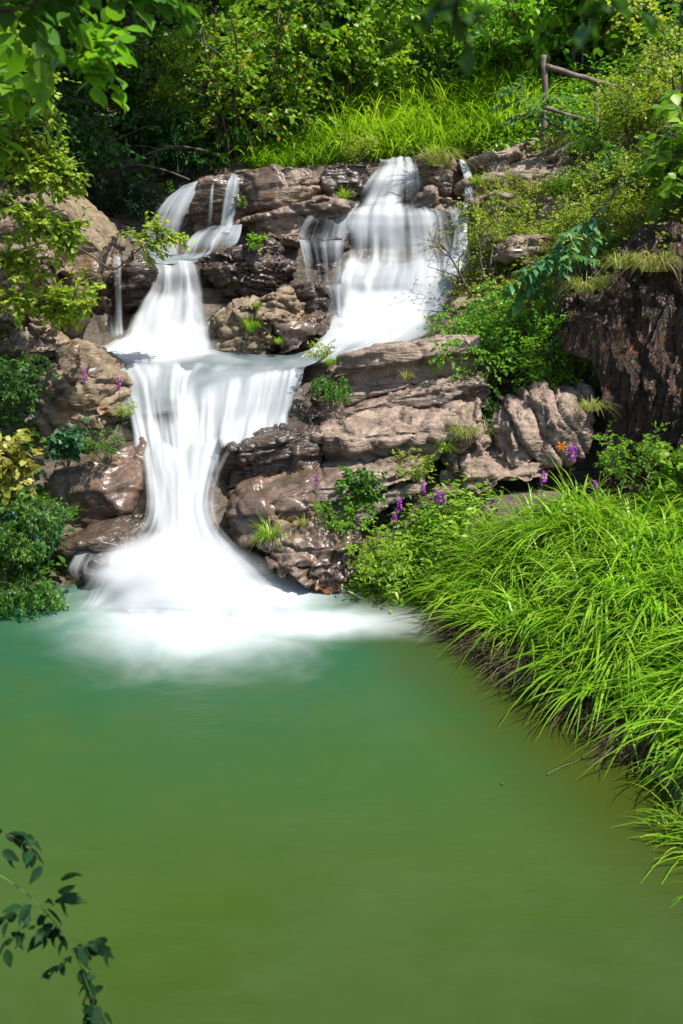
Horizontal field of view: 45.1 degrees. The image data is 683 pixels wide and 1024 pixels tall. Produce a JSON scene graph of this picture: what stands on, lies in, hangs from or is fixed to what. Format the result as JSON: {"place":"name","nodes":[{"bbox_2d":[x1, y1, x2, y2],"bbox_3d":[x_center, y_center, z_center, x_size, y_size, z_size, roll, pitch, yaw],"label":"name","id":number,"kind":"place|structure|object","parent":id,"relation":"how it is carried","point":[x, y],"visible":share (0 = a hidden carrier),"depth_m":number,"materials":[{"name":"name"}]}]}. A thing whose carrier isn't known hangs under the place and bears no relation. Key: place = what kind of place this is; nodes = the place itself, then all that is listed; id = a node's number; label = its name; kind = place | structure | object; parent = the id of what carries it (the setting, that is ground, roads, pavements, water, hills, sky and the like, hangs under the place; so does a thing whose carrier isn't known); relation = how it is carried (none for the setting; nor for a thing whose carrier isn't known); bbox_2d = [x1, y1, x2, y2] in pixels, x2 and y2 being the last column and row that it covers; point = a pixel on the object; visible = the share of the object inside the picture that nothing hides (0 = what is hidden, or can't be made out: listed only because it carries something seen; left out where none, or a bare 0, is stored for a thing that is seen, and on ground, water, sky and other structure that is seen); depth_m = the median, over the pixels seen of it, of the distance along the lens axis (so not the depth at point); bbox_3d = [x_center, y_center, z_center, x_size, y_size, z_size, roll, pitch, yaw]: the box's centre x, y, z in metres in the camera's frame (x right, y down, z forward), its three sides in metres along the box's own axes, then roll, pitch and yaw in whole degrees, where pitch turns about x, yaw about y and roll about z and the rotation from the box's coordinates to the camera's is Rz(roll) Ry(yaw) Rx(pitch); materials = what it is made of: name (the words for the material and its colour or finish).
{"place":"outdoors","nodes":[
{"label":"outdoors","id":0,"kind":"place"},
{"bbox_2d":[0,183,118,337],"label":"rock","id":1,"kind":"object","parent":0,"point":[101,233],"visible":0.3,"depth_m":9.56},
{"bbox_2d":[107,260,210,351],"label":"waterfall","id":2,"kind":"structure","parent":0,"point":[178,305],"depth_m":10.26,"materials":[{"name":"white liquid"}]},
{"bbox_2d":[107,326,208,361],"bbox_3d":[-2.032,-2.095,9.667,1.909,0.856,1.580,0,15,0],"label":"waterfall spray","id":3,"kind":"object","parent":2,"relation":"on","point":[167,344],"visible":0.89,"depth_m":9.64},
{"bbox_2d":[149,254,200,263],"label":"stream pool","id":4,"kind":"structure","parent":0,"point":[174,258],"depth_m":11.02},
{"bbox_2d":[145,181,197,254],"bbox_3d":[-2.401,-4.179,11.661,0.715,1.148,1.081,3,15,12],"label":"waterfall veil","id":5,"kind":"object","parent":4,"relation":"on","point":[176,204],"visible":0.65,"depth_m":11.58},
{"bbox_2d":[105,441,286,617],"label":"waterfall","id":6,"kind":"structure","parent":0,"point":[178,479],"depth_m":7.73,"materials":[{"name":"white liquid"}]},
{"bbox_2d":[99,540,238,610],"bbox_3d":[-1.059,0.555,6.683,3.063,0.712,1.911,11,18,36],"label":"waterfall spray","id":7,"kind":"object","parent":6,"relation":"on","point":[176,574],"visible":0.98,"depth_m":7.07,"materials":[{"name":"liquid"}]},
{"bbox_2d":[103,346,333,413],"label":"stream pool","id":8,"kind":"structure","parent":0,"point":[208,373],"depth_m":9.22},
{"bbox_2d":[120,362,297,450],"bbox_3d":[-1.840,-1.191,8.910,3.090,0.981,1.765,0,15,0],"label":"waterfall curtain","id":9,"kind":"object","parent":8,"relation":"on","point":[237,410],"visible":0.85,"depth_m":8.84,"materials":[{"name":"white liquid"}]},
{"bbox_2d":[0,573,682,1023],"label":"water","id":10,"kind":"structure","parent":0,"point":[302,805],"depth_m":4.15,"materials":[{"name":"liquid"}]},
{"bbox_2d":[0,0,682,810],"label":"hillside","id":11,"kind":"structure","parent":0,"point":[98,328],"depth_m":9.51,"materials":[{"name":"plant"}]},
{"bbox_2d":[0,46,31,107],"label":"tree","id":12,"kind":"object","parent":11,"relation":"on","point":[26,51],"visible":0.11,"depth_m":6.79,"materials":[{"name":"green plant"}]},
{"bbox_2d":[0,52,51,163],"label":"leafy branch","id":13,"kind":"object","parent":12,"relation":"attached to","point":[12,103],"visible":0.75,"depth_m":3.83,"materials":[{"name":"green plant"}]},
{"bbox_2d":[0,428,43,505],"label":"shrub","id":14,"kind":"object","parent":11,"relation":"on","point":[10,471],"visible":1,"depth_m":7.07,"materials":[{"name":"yellow plant"}]},
{"bbox_2d":[0,492,54,573],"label":"shrub","id":15,"kind":"object","parent":11,"relation":"on","point":[12,532],"visible":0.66,"depth_m":7.08,"materials":[{"name":"green plant"}]},
{"bbox_2d":[0,567,69,622],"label":"shrub","id":16,"kind":"object","parent":11,"relation":"on","point":[48,596],"visible":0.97,"depth_m":6.91,"materials":[{"name":"green plant"}]},
{"bbox_2d":[0,300,70,363],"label":"rock","id":17,"kind":"object","parent":11,"relation":"on","point":[33,337],"visible":0.47,"depth_m":9.08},
{"bbox_2d":[0,237,75,300],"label":"rock","id":18,"kind":"object","parent":11,"relation":"on","point":[20,287],"visible":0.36,"depth_m":9.14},
{"bbox_2d":[0,310,83,612],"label":"ground cover","id":19,"kind":"object","parent":11,"relation":"on","point":[25,446],"visible":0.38,"depth_m":8.06,"materials":[{"name":"green plant"}]},
{"bbox_2d":[0,352,63,417],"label":"herb plant","id":20,"kind":"object","parent":19,"relation":"on","point":[7,393],"visible":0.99,"depth_m":7.50,"materials":[{"name":"green plant"}]},
{"bbox_2d":[0,494,67,580],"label":"herb plant","id":21,"kind":"object","parent":19,"relation":"on","point":[13,514],"visible":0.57,"depth_m":7.20,"materials":[{"name":"green plant"}]},
{"bbox_2d":[0,497,68,568],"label":"herb plant","id":22,"kind":"object","parent":19,"relation":"on","point":[21,555],"visible":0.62,"depth_m":7.09,"materials":[{"name":"green plant"}]},
{"bbox_2d":[0,179,93,270],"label":"leafy branch","id":23,"kind":"object","parent":11,"relation":"on","point":[34,217],"visible":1,"depth_m":7.77,"materials":[{"name":"green plant"}]},
{"bbox_2d":[0,237,57,297],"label":"leafy branch","id":24,"kind":"object","parent":23,"relation":"attached to","point":[23,265],"visible":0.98,"depth_m":7.83,"materials":[{"name":"green plant"}]},
{"bbox_2d":[0,120,93,207],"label":"leafy branch","id":25,"kind":"object","parent":23,"relation":"attached to","point":[63,180],"visible":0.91,"depth_m":7.70,"materials":[{"name":"green plant"}]},
{"bbox_2d":[0,93,68,171],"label":"leafy branch","id":26,"kind":"object","parent":25,"relation":"attached to","point":[34,123],"visible":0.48,"depth_m":7.68,"materials":[{"name":"green plant"}]},
{"bbox_2d":[0,271,105,332],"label":"leafy branch","id":27,"kind":"object","parent":11,"relation":"on","point":[58,311],"visible":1,"depth_m":7.81,"materials":[{"name":"green plant"}]},
{"bbox_2d":[0,872,114,1023],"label":"leafy branch","id":28,"kind":"object","parent":11,"relation":"on","point":[86,952],"visible":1,"depth_m":2.39,"materials":[{"name":"green plant"}]},
{"bbox_2d":[0,829,43,883],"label":"leafy branch","id":29,"kind":"object","parent":28,"relation":"on","point":[18,839],"visible":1,"depth_m":2.31,"materials":[{"name":"green plant"}]},
{"bbox_2d":[0,0,149,119],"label":"leafy branch","id":30,"kind":"object","parent":11,"relation":"on","point":[93,64],"visible":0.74,"depth_m":2.87,"materials":[{"name":"green plant"}]},
{"bbox_2d":[0,3,152,140],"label":"shrub","id":31,"kind":"object","parent":11,"relation":"on","point":[60,88],"visible":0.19,"depth_m":12.22,"materials":[{"name":"green plant"}]},
{"bbox_2d":[26,338,133,447],"bbox_3d":[-2.893,-1.260,9.021,1.299,1.267,1.154,0,15,0],"label":"rock","id":32,"kind":"object","parent":11,"relation":"on","point":[64,402],"visible":0.59,"depth_m":8.62,"materials":[{"name":"stone"}]},
{"bbox_2d":[0,82,162,192],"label":"shrub","id":33,"kind":"object","parent":11,"relation":"on","point":[82,150],"visible":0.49,"depth_m":11.33,"materials":[{"name":"green plant"}]},
{"bbox_2d":[46,437,147,527],"bbox_3d":[-2.472,-0.310,8.380,1.098,0.856,0.941,0,15,0],"label":"rock","id":34,"kind":"object","parent":11,"relation":"on","point":[95,487],"visible":0.74,"depth_m":8.06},
{"bbox_2d":[41,416,90,466],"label":"nettle plant","id":35,"kind":"object","parent":34,"relation":"on","point":[68,439],"visible":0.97,"depth_m":7.80,"materials":[{"name":"green plant"}]},
{"bbox_2d":[0,0,201,92],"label":"leafy branch","id":36,"kind":"object","parent":11,"relation":"on","point":[53,13],"visible":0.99,"depth_m":2.69,"materials":[{"name":"green plant"}]},
{"bbox_2d":[50,513,153,586],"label":"rock","id":37,"kind":"object","parent":11,"relation":"on","point":[109,536],"visible":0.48,"depth_m":7.66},
{"bbox_2d":[13,211,194,271],"bbox_3d":[-2.489,-2.813,8.571,1.906,0.614,0.422,0,15,0],"label":"leafy branch","id":38,"kind":"object","parent":11,"relation":"on","point":[158,240],"visible":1,"depth_m":8.54,"materials":[{"name":"green plant"}]},
{"bbox_2d":[75,167,173,222],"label":"shrub","id":39,"kind":"object","parent":11,"relation":"on","point":[116,198],"visible":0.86,"depth_m":11.98,"materials":[{"name":"green plant"}]},
{"bbox_2d":[20,0,228,126],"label":"shrub","id":40,"kind":"object","parent":11,"relation":"on","point":[141,20],"visible":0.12,"depth_m":13.88,"materials":[{"name":"green plant"}]},
{"bbox_2d":[114,249,164,314],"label":"rock","id":41,"kind":"object","parent":11,"relation":"on","point":[138,282],"visible":0.73,"depth_m":10.44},
{"bbox_2d":[120,94,258,179],"bbox_3d":[-2.296,-5.954,13.338,2.253,1.515,2.570,6,16,22],"label":"shrub","id":42,"kind":"object","parent":11,"relation":"on","point":[167,127],"visible":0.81,"depth_m":12.86,"materials":[{"name":"green plant"}]},
{"bbox_2d":[103,7,281,151],"bbox_3d":[-2.514,-6.939,13.331,3.363,2.336,3.103,-2,15,-6],"label":"shrub","id":43,"kind":"object","parent":11,"relation":"on","point":[156,86],"visible":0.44,"depth_m":12.97,"materials":[{"name":"green plant"}]},
{"bbox_2d":[188,171,249,235],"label":"rock","id":44,"kind":"object","parent":11,"relation":"on","point":[205,212],"visible":0.46,"depth_m":11.79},
{"bbox_2d":[194,238,299,298],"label":"rock","id":45,"kind":"object","parent":11,"relation":"on","point":[238,271],"visible":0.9,"depth_m":10.62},
{"bbox_2d":[133,0,371,163],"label":"shrub","id":46,"kind":"object","parent":11,"relation":"on","point":[236,64],"visible":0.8,"depth_m":12.50,"materials":[{"name":"green plant"}]},
{"bbox_2d":[207,286,305,353],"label":"rock","id":47,"kind":"object","parent":11,"relation":"on","point":[282,304],"visible":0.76,"depth_m":9.85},
{"bbox_2d":[223,420,324,498],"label":"rock","id":48,"kind":"object","parent":11,"relation":"on","point":[275,449],"visible":0.6,"depth_m":8.42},
{"bbox_2d":[225,464,323,547],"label":"rock","id":49,"kind":"object","parent":11,"relation":"on","point":[287,495],"visible":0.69,"depth_m":7.97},
{"bbox_2d":[240,164,322,215],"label":"rock","id":50,"kind":"object","parent":11,"relation":"on","point":[270,187],"visible":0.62,"depth_m":11.61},
{"bbox_2d":[233,195,350,247],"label":"rock","id":51,"kind":"object","parent":11,"relation":"on","point":[284,225],"visible":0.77,"depth_m":11.36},
{"bbox_2d":[219,98,375,168],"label":"grass","id":52,"kind":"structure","parent":11,"relation":"on","point":[290,154],"depth_m":13.04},
{"bbox_2d":[214,18,383,149],"bbox_3d":[-0.789,-6.803,13.305,2.723,1.891,2.512,-11,18,-36],"label":"shrub","id":53,"kind":"object","parent":11,"relation":"on","point":[304,94],"visible":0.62,"depth_m":12.99,"materials":[{"name":"green plant"}]},
{"bbox_2d":[273,312,330,353],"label":"rock","id":54,"kind":"object","parent":11,"relation":"on","point":[295,334],"visible":0.97,"depth_m":9.84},
{"bbox_2d":[254,508,363,594],"bbox_3d":[-0.309,0.400,7.716,1.049,0.761,0.866,0,15,0],"label":"rock","id":55,"kind":"object","parent":11,"relation":"on","point":[314,558],"visible":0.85,"depth_m":7.51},
{"bbox_2d":[333,462,387,515],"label":"weed","id":56,"kind":"object","parent":55,"relation":"on","point":[366,479],"visible":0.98,"depth_m":7.64,"materials":[{"name":"green plant"}]},
{"bbox_2d":[219,0,402,108],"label":"shrub","id":57,"kind":"object","parent":11,"relation":"on","point":[378,14],"visible":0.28,"depth_m":13.46,"materials":[{"name":"green plant"}]},
{"bbox_2d":[293,281,334,314],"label":"rock","id":58,"kind":"object","parent":11,"relation":"on","point":[315,296],"visible":0.66,"depth_m":10.52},
{"bbox_2d":[298,199,361,273],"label":"rock","id":59,"kind":"object","parent":11,"relation":"on","point":[315,234],"visible":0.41,"depth_m":11.41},
{"bbox_2d":[318,164,372,199],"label":"rock","id":60,"kind":"object","parent":11,"relation":"on","point":[332,179],"visible":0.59,"depth_m":11.83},
{"bbox_2d":[16,0,682,204],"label":"undergrowth","id":61,"kind":"object","parent":11,"relation":"on","point":[598,50],"visible":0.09,"depth_m":13.53,"materials":[{"name":"green plant"}]},
{"bbox_2d":[226,0,474,115],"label":"shrub","id":62,"kind":"object","parent":11,"relation":"on","point":[381,68],"visible":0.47,"depth_m":13.54,"materials":[{"name":"green plant"}]},
{"bbox_2d":[311,453,426,524],"bbox_3d":[0.258,-0.210,8.453,1.426,0.922,0.847,0,15,0],"label":"rock","id":63,"kind":"object","parent":11,"relation":"on","point":[329,471],"visible":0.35,"depth_m":8.16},
{"bbox_2d":[305,334,479,424],"bbox_3d":[0.596,-1.478,9.300,2.010,1.058,0.920,0,15,0],"label":"rock","id":64,"kind":"object","parent":11,"relation":"on","point":[372,370],"visible":0.74,"depth_m":9.01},
{"bbox_2d":[311,397,481,462],"bbox_3d":[0.582,-0.804,8.801,1.805,0.873,1.187,0,15,0],"label":"rock","id":65,"kind":"object","parent":11,"relation":"on","point":[366,436],"visible":0.69,"depth_m":8.44,"materials":[{"name":"stone"}]},
{"bbox_2d":[319,361,492,424],"bbox_3d":[0.733,-1.274,9.173,1.946,0.753,0.845,0,15,0],"label":"rock","id":66,"kind":"object","parent":11,"relation":"on","point":[440,391],"visible":0.53,"depth_m":8.84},
{"bbox_2d":[341,461,516,612],"bbox_3d":[0.719,0.270,7.688,1.964,1.328,1.798,0,15,0],"label":"ground cover","id":67,"kind":"object","parent":11,"relation":"on","point":[422,552],"visible":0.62,"depth_m":7.72,"materials":[{"name":"green plant"}]},
{"bbox_2d":[341,532,416,587],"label":"weed","id":68,"kind":"object","parent":67,"relation":"on","point":[369,570],"visible":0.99,"depth_m":7.29,"materials":[{"name":"green plant"}]},
{"bbox_2d":[411,151,456,198],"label":"rock","id":69,"kind":"object","parent":11,"relation":"on","point":[441,179],"visible":0.6,"depth_m":11.80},
{"bbox_2d":[413,185,464,239],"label":"rock","id":70,"kind":"object","parent":11,"relation":"on","point":[429,198],"visible":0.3,"depth_m":11.57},
{"bbox_2d":[295,48,590,164],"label":"grass","id":71,"kind":"structure","parent":11,"relation":"on","point":[410,127],"depth_m":13.19,"materials":[{"name":"plant"}]},
{"bbox_2d":[406,0,496,77],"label":"leafy branch","id":72,"kind":"object","parent":11,"relation":"on","point":[449,9],"visible":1,"depth_m":1.07,"materials":[{"name":"green plant"}]},
{"bbox_2d":[408,189,529,301],"bbox_3d":[1.692,-3.292,10.372,1.431,1.522,1.548,9,17,30],"label":"shrub","id":73,"kind":"object","parent":11,"relation":"on","point":[480,245],"visible":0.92,"depth_m":10.20,"materials":[{"name":"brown plant"}]},
{"bbox_2d":[360,0,602,94],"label":"shrub","id":74,"kind":"object","parent":11,"relation":"on","point":[409,28],"visible":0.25,"depth_m":14.23,"materials":[{"name":"green plant"}]},
{"bbox_2d":[424,276,553,358],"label":"shrub","id":75,"kind":"object","parent":11,"relation":"on","point":[481,322],"visible":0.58,"depth_m":9.45,"materials":[{"name":"green plant"}]},
{"bbox_2d":[456,141,534,174],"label":"rock","id":76,"kind":"object","parent":11,"relation":"on","point":[516,152],"visible":0.76,"depth_m":11.90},
{"bbox_2d":[437,451,555,503],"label":"rock","id":77,"kind":"object","parent":11,"relation":"on","point":[490,469],"visible":0.69,"depth_m":8.23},
{"bbox_2d":[453,182,541,253],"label":"shrub","id":78,"kind":"object","parent":11,"relation":"on","point":[511,228],"visible":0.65,"depth_m":10.49,"materials":[{"name":"green plant"}]},
{"bbox_2d":[428,292,586,402],"bbox_3d":[2.000,-1.813,9.259,2.011,1.379,1.832,2,15,7],"label":"shrub","id":79,"kind":"object","parent":11,"relation":"on","point":[508,329],"visible":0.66,"depth_m":8.89,"materials":[{"name":"green plant"}]},
{"bbox_2d":[453,160,578,199],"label":"rock","id":80,"kind":"object","parent":11,"relation":"on","point":[540,169],"visible":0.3,"depth_m":11.49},
{"bbox_2d":[427,0,611,80],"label":"shrub","id":81,"kind":"object","parent":11,"relation":"on","point":[480,39],"visible":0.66,"depth_m":13.45,"materials":[{"name":"green plant"}]},
{"bbox_2d":[484,232,556,267],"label":"rock","id":82,"kind":"object","parent":11,"relation":"on","point":[511,252],"visible":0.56,"depth_m":10.14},
{"bbox_2d":[384,474,682,818],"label":"grass","id":83,"kind":"structure","parent":11,"relation":"on","point":[574,529],"depth_m":5.83,"materials":[{"name":"plant"}]},
{"bbox_2d":[483,378,597,469],"bbox_3d":[2.010,-0.865,8.511,1.260,0.971,1.014,0,15,0],"label":"rock","id":84,"kind":"object","parent":11,"relation":"on","point":[534,421],"visible":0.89,"depth_m":8.19,"materials":[{"name":"stone"}]},
{"bbox_2d":[411,594,676,776],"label":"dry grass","id":85,"kind":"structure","parent":11,"relation":"on","point":[478,647],"depth_m":5.62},
{"bbox_2d":[493,324,600,396],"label":"shrub","id":86,"kind":"object","parent":11,"relation":"on","point":[546,366],"visible":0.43,"depth_m":8.73,"materials":[{"name":"green plant"}]},
{"bbox_2d":[526,132,574,151],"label":"grass tuft","id":87,"kind":"object","parent":11,"relation":"on","point":[554,143],"visible":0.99,"depth_m":11.50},
{"bbox_2d":[424,131,682,414],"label":"undergrowth","id":88,"kind":"object","parent":11,"relation":"on","point":[532,218],"visible":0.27,"depth_m":10.15,"materials":[{"name":"green plant"}]},
{"bbox_2d":[439,456,682,573],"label":"grass","id":89,"kind":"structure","parent":11,"relation":"on","point":[576,491],"depth_m":7.15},
{"bbox_2d":[500,182,623,319],"bbox_3d":[2.310,-2.726,8.653,1.360,1.452,0.880,0,15,0],"label":"feather leaved branch","id":90,"kind":"object","parent":11,"relation":"on","point":[531,285],"visible":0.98,"depth_m":8.60,"materials":[{"name":"green plant"}]},
{"bbox_2d":[452,188,682,350],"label":"shrub","id":91,"kind":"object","parent":11,"relation":"on","point":[628,221],"depth_m":9.34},
{"bbox_2d":[464,39,682,155],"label":"undergrowth","id":92,"kind":"object","parent":11,"relation":"on","point":[582,86],"visible":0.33,"depth_m":12.71,"materials":[{"name":"green plant"}]},
{"bbox_2d":[557,103,618,165],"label":"shrub","id":93,"kind":"object","parent":11,"relation":"on","point":[583,141],"visible":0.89,"depth_m":11.60,"materials":[{"name":"green plant"}]},
{"bbox_2d":[538,55,651,136],"bbox_3d":[3.965,-5.986,12.232,2.466,1.238,0.192,-6,16,-23],"label":"rail fence","id":94,"kind":"object","parent":11,"relation":"on","point":[545,67],"visible":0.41,"depth_m":11.80,"materials":[{"name":"brown wood"}]},
{"bbox_2d":[521,0,677,76],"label":"shrub","id":95,"kind":"object","parent":11,"relation":"on","point":[571,29],"visible":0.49,"depth_m":13.56,"materials":[{"name":"green plant"}]},
{"bbox_2d":[541,149,665,234],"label":"shrub","id":96,"kind":"object","parent":11,"relation":"on","point":[574,213],"visible":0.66,"depth_m":9.21,"materials":[{"name":"green plant"}]},
{"bbox_2d":[573,0,658,58],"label":"leafy branch","id":97,"kind":"object","parent":11,"relation":"on","point":[651,23],"visible":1,"depth_m":1.07,"materials":[{"name":"green plant"}]},
{"bbox_2d":[558,218,682,498],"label":"cliff","id":98,"kind":"structure","parent":11,"relation":"on","point":[625,336],"depth_m":7.98,"materials":[{"name":"stone"}]},
{"bbox_2d":[567,67,680,152],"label":"shrub","id":99,"kind":"object","parent":11,"relation":"on","point":[625,100],"visible":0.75,"depth_m":11.11,"materials":[{"name":"green plant"}]},
{"bbox_2d":[570,119,682,202],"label":"shrub","id":100,"kind":"object","parent":11,"relation":"on","point":[606,164],"visible":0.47,"depth_m":9.60,"materials":[{"name":"green plant"}]},
{"bbox_2d":[585,420,672,487],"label":"weed","id":101,"kind":"object","parent":11,"relation":"on","point":[618,460],"visible":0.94,"depth_m":7.37,"materials":[{"name":"green plant"}]},
{"bbox_2d":[603,0,682,134],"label":"shrub","id":102,"kind":"object","parent":11,"relation":"on","point":[666,65],"visible":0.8,"depth_m":9.97,"materials":[{"name":"green plant"}]},
{"bbox_2d":[611,766,682,906],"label":"grass","id":103,"kind":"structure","parent":11,"relation":"on","point":[669,836],"depth_m":4.06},
{"bbox_2d":[634,89,682,226],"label":"shrub","id":104,"kind":"object","parent":11,"relation":"on","point":[667,158],"visible":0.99,"depth_m":8.26,"materials":[{"name":"green plant"}]},
{"bbox_2d":[643,441,682,513],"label":"weed","id":105,"kind":"object","parent":11,"relation":"on","point":[670,471],"visible":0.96,"depth_m":6.74,"materials":[{"name":"green plant"}]},
{"bbox_2d":[301,156,452,361],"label":"waterfall","id":106,"kind":"structure","parent":0,"point":[384,216],"depth_m":11.33,"materials":[{"name":"white liquid"}]},
{"bbox_2d":[334,290,424,344],"bbox_3d":[0.360,-2.482,10.226,1.754,1.076,1.554,0,15,0],"label":"waterfall spray","id":107,"kind":"object","parent":106,"relation":"on","point":[382,316],"visible":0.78,"depth_m":10.36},
{"bbox_2d":[489,71,580,137],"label":"feather leaved branch","id":108,"kind":"object","parent":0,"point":[525,115],"visible":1,"depth_m":11.32,"materials":[{"name":"green plant"}]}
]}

